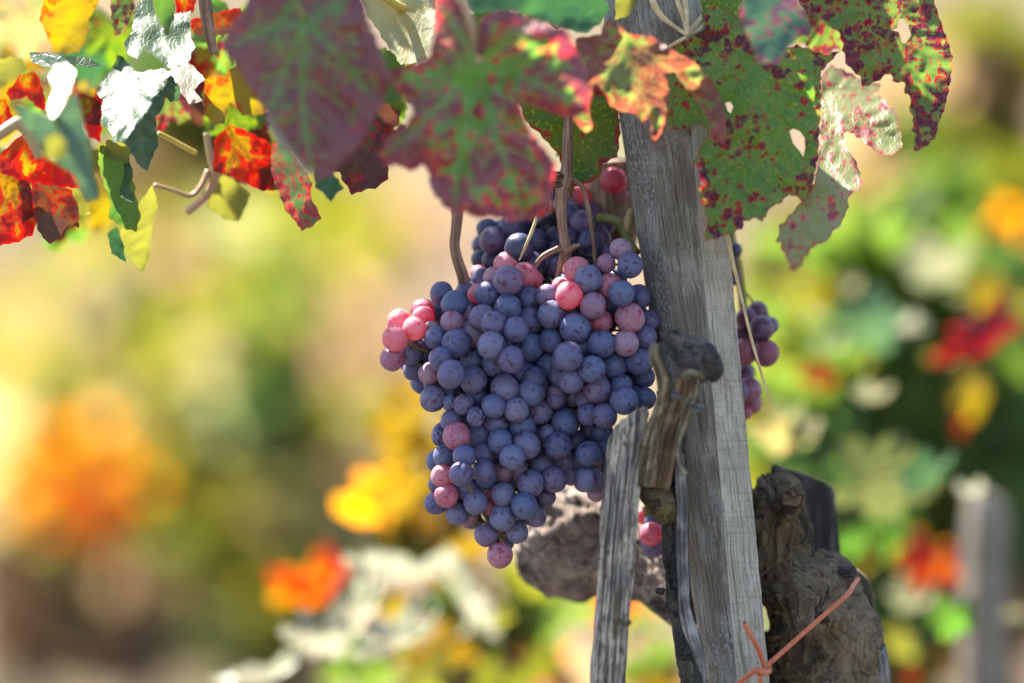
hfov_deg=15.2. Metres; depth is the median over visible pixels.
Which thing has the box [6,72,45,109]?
vine leaf
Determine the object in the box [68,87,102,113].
vine leaf
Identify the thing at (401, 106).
vine leaf
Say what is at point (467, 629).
vine leaf
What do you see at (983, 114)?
grapevine
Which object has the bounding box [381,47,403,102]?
vine leaf
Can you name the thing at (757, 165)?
vine leaf
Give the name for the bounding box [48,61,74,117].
vine leaf
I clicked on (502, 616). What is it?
vine leaf
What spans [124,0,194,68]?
vine leaf
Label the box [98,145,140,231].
vine leaf
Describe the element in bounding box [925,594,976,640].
vine leaf
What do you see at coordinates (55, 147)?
vine leaf
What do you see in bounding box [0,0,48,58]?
vine leaf
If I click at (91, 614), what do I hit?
grapevine
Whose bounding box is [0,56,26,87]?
vine leaf
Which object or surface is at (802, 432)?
vine leaf
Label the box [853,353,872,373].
vine leaf
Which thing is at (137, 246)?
vine leaf
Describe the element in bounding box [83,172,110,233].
vine leaf
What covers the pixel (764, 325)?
grape bunch
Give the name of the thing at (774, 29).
vine leaf
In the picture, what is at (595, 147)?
vine leaf
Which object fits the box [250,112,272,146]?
vine leaf
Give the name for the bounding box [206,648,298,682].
vine leaf
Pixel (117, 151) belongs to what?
vine leaf
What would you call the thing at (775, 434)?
vine leaf
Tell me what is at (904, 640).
vine leaf
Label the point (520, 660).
vine leaf
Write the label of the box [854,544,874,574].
vine leaf
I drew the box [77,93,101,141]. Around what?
vine leaf
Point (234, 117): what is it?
vine leaf
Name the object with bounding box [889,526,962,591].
vine leaf
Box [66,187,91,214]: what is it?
vine leaf
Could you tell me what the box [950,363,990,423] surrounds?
vine leaf
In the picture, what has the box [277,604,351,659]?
vine leaf
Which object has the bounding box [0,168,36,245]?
vine leaf
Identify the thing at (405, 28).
vine leaf
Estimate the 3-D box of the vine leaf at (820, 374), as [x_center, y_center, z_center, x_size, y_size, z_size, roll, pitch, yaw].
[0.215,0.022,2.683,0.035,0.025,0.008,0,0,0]
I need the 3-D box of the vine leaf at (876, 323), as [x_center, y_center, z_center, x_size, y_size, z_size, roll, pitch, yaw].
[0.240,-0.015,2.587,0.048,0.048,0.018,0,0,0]
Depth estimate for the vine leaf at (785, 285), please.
2.53 m
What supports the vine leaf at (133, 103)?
attached to the grapevine at (804, 582)
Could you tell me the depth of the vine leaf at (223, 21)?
2.06 m
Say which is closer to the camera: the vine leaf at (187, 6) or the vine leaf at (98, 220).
the vine leaf at (187, 6)
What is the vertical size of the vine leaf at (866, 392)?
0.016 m
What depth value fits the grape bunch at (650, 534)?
2.07 m
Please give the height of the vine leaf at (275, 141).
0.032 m
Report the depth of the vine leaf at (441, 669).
2.47 m
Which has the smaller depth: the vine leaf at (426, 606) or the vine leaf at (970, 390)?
the vine leaf at (426, 606)
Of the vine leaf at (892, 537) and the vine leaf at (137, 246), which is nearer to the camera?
the vine leaf at (137, 246)
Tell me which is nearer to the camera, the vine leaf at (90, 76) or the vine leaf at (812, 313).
the vine leaf at (90, 76)
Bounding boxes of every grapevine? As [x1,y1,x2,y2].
[0,0,890,682]
[0,175,413,682]
[0,254,190,682]
[11,0,451,279]
[84,191,282,682]
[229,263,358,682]
[236,237,436,682]
[320,372,679,682]
[732,134,1023,682]
[750,0,1023,682]
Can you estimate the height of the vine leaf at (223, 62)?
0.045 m
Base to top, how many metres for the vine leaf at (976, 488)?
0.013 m
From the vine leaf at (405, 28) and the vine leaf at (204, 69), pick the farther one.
the vine leaf at (204, 69)
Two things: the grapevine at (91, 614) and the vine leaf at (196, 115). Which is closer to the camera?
the vine leaf at (196, 115)
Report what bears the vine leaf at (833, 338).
attached to the grapevine at (950, 206)
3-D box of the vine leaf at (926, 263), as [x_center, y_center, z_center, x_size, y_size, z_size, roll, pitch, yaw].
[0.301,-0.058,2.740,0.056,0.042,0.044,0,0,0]
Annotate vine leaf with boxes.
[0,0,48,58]
[0,43,45,104]
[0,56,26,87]
[0,96,22,147]
[0,99,13,126]
[0,135,78,188]
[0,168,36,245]
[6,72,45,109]
[11,90,100,200]
[16,65,91,117]
[29,52,101,67]
[31,183,78,243]
[35,215,87,251]
[39,0,98,53]
[40,144,67,169]
[43,47,108,88]
[45,133,66,161]
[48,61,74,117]
[54,220,80,245]
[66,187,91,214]
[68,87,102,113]
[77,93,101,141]
[81,5,135,68]
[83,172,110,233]
[88,68,122,142]
[88,139,101,173]
[96,138,130,161]
[97,55,180,170]
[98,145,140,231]
[107,227,125,261]
[110,0,133,35]
[119,158,133,202]
[120,186,157,270]
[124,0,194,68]
[153,0,175,36]
[153,70,190,131]
[168,62,204,104]
[175,0,195,13]
[175,50,216,88]
[185,82,204,125]
[190,8,241,35]
[191,0,244,74]
[194,46,219,72]
[201,94,265,136]
[203,67,265,123]
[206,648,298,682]
[208,168,248,186]
[208,174,249,220]
[213,124,278,190]
[221,0,390,181]
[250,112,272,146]
[265,542,346,606]
[266,115,311,173]
[269,138,277,192]
[271,143,321,230]
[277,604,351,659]
[313,174,343,201]
[321,555,389,659]
[336,103,400,194]
[343,551,380,566]
[346,594,439,660]
[363,0,435,64]
[367,543,463,583]
[377,588,412,620]
[378,0,589,221]
[380,123,405,143]
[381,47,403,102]
[387,54,416,123]
[399,647,462,682]
[417,594,442,612]
[434,546,500,641]
[442,622,477,652]
[467,0,608,32]
[472,9,547,29]
[493,603,513,630]
[514,644,556,670]
[520,85,620,197]
[574,21,725,144]
[615,0,635,19]
[666,4,839,241]
[701,0,742,24]
[739,0,810,63]
[746,393,813,455]
[758,251,815,313]
[776,64,902,269]
[790,410,821,442]
[795,355,843,389]
[796,7,843,54]
[798,0,953,150]
[805,305,828,319]
[811,278,825,307]
[814,326,845,348]
[833,284,902,354]
[833,431,941,525]
[838,525,868,558]
[842,274,859,293]
[850,379,893,401]
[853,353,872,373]
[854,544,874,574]
[865,501,926,560]
[883,616,921,662]
[885,571,937,611]
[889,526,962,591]
[894,311,925,330]
[894,446,954,496]
[895,229,974,289]
[902,664,919,682]
[920,344,935,364]
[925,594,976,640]
[929,290,1023,364]
[950,292,964,299]
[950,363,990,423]
[953,412,965,438]
[955,478,985,495]
[961,266,1004,312]
[1002,605,1023,623]
[1007,287,1023,314]
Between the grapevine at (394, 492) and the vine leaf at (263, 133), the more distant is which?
the grapevine at (394, 492)
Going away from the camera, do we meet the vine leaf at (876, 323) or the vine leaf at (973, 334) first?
the vine leaf at (973, 334)
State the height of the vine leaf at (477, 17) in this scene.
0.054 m
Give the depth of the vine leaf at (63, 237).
2.19 m
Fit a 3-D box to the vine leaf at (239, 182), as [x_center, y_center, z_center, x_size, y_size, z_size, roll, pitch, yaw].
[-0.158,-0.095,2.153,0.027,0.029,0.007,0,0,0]
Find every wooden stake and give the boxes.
[590,406,648,682]
[604,0,768,682]
[958,490,1008,682]
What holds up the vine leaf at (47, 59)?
attached to the grapevine at (804, 582)
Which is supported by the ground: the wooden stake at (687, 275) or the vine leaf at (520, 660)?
the wooden stake at (687, 275)
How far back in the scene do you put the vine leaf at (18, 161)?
2.02 m
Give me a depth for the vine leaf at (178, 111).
2.12 m
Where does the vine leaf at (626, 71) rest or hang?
attached to the grapevine at (804, 582)
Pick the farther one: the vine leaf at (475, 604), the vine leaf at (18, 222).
the vine leaf at (475, 604)
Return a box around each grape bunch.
[380,252,585,568]
[471,168,628,283]
[522,238,659,501]
[638,504,661,557]
[730,232,778,419]
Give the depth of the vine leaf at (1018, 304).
2.68 m
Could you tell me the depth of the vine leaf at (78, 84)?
2.20 m
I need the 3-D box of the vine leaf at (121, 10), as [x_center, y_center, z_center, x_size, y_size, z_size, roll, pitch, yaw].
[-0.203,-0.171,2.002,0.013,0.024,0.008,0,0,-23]
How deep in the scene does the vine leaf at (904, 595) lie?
2.58 m
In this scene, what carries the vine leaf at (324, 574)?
attached to the grapevine at (394, 492)
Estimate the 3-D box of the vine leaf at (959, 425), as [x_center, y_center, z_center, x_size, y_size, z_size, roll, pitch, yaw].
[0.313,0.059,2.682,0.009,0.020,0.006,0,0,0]
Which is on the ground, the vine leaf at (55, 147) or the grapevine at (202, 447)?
the grapevine at (202, 447)
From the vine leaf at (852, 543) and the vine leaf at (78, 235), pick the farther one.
the vine leaf at (852, 543)
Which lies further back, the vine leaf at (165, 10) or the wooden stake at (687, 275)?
the wooden stake at (687, 275)
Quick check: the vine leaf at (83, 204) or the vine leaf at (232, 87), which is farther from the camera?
the vine leaf at (83, 204)
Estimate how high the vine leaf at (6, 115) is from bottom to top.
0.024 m
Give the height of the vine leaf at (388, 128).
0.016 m
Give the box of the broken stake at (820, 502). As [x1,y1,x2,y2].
[770,464,840,552]
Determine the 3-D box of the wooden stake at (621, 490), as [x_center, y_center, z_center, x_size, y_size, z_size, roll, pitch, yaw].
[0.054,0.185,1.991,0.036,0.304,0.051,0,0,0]
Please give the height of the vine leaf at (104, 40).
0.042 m
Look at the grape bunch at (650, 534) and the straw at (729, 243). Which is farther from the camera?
the grape bunch at (650, 534)
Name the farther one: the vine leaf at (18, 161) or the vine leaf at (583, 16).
the vine leaf at (18, 161)
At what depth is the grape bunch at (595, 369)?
2.02 m
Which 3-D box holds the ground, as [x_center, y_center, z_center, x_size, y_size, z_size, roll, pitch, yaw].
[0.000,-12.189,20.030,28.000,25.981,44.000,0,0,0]
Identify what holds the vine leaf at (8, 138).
attached to the grapevine at (804, 582)
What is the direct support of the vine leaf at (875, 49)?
attached to the grapevine at (804, 582)
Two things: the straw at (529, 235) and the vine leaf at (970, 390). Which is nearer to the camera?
the straw at (529, 235)
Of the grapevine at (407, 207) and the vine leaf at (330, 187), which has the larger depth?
the grapevine at (407, 207)
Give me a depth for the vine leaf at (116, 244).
2.06 m
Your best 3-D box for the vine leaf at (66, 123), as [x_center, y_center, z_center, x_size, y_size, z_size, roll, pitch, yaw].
[-0.227,-0.097,1.908,0.045,0.056,0.009,0,0,0]
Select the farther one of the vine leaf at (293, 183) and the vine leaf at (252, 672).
the vine leaf at (252, 672)
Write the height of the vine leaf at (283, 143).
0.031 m
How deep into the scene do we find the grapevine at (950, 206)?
2.89 m
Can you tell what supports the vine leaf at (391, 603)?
attached to the grapevine at (394, 492)
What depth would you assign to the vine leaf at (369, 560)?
2.41 m
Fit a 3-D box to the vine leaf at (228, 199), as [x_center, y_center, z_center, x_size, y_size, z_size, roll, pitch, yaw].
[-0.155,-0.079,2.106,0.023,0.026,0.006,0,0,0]
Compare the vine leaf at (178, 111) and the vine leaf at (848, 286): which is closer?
the vine leaf at (178, 111)
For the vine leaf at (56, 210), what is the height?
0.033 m
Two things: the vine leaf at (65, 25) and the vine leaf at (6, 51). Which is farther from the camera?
the vine leaf at (6, 51)
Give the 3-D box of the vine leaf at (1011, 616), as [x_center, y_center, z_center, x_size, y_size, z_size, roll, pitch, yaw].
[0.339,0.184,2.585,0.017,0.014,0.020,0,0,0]
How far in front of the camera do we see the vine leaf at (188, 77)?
2.05 m
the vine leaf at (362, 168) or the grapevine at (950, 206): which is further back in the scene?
the grapevine at (950, 206)
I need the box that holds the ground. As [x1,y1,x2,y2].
[0,0,1023,682]
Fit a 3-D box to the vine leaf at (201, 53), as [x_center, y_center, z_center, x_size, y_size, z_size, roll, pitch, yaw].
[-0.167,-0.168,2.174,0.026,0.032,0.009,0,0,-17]
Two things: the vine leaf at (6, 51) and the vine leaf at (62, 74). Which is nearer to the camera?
the vine leaf at (62, 74)
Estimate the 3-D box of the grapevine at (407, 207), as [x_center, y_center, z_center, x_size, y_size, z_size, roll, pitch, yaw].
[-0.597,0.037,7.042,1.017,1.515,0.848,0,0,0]
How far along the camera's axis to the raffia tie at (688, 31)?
2.02 m
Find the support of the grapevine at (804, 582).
on the ground
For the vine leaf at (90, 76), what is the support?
attached to the grapevine at (804, 582)
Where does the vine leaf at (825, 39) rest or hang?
attached to the grapevine at (804, 582)
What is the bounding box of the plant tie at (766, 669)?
[736,577,859,682]
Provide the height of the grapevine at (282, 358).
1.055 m
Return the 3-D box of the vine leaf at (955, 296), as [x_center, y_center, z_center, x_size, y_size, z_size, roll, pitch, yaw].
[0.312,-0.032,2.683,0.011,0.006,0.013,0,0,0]
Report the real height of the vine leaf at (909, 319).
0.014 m
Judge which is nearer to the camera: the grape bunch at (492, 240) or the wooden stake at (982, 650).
the grape bunch at (492, 240)
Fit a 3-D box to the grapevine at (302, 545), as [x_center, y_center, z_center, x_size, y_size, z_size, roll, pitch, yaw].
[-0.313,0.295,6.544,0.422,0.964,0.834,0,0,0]
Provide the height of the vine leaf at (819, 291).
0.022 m
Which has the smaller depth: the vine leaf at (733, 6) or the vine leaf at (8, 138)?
the vine leaf at (733, 6)
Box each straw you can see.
[519,217,537,260]
[726,234,769,397]
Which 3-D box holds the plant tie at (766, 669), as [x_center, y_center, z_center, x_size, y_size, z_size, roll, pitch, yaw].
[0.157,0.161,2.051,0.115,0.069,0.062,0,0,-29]
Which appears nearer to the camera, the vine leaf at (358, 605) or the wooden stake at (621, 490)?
the wooden stake at (621, 490)
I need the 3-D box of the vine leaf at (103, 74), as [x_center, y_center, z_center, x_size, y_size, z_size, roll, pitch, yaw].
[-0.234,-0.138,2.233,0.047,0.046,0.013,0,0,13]
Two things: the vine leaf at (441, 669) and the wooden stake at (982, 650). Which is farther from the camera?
the wooden stake at (982, 650)
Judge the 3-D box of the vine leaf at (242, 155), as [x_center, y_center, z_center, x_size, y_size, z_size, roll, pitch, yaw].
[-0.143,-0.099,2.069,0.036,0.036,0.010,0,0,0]
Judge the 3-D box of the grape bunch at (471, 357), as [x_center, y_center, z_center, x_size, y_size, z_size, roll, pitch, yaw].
[-0.015,0.036,2.047,0.110,0.168,0.096,0,0,0]
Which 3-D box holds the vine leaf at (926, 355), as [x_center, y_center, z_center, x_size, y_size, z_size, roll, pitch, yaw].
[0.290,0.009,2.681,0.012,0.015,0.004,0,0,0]
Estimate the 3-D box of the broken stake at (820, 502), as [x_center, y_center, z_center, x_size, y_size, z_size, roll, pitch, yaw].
[0.167,0.215,2.133,0.050,0.294,0.035,0,0,0]
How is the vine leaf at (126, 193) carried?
attached to the grapevine at (804, 582)
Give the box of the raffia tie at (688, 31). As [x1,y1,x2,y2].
[649,0,702,47]
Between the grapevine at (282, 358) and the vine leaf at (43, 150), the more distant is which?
the grapevine at (282, 358)
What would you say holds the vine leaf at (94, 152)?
attached to the grapevine at (804, 582)
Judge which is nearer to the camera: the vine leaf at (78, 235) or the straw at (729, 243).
the straw at (729, 243)
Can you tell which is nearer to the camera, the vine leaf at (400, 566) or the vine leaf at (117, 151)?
the vine leaf at (117, 151)
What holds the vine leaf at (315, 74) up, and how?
attached to the grapevine at (804, 582)
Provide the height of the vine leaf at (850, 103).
0.114 m
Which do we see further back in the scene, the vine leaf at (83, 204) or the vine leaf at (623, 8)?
the vine leaf at (83, 204)
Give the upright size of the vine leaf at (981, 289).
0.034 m
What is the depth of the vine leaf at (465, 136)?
1.91 m
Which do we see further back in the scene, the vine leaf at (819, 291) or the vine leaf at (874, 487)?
the vine leaf at (819, 291)
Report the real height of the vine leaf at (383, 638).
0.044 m

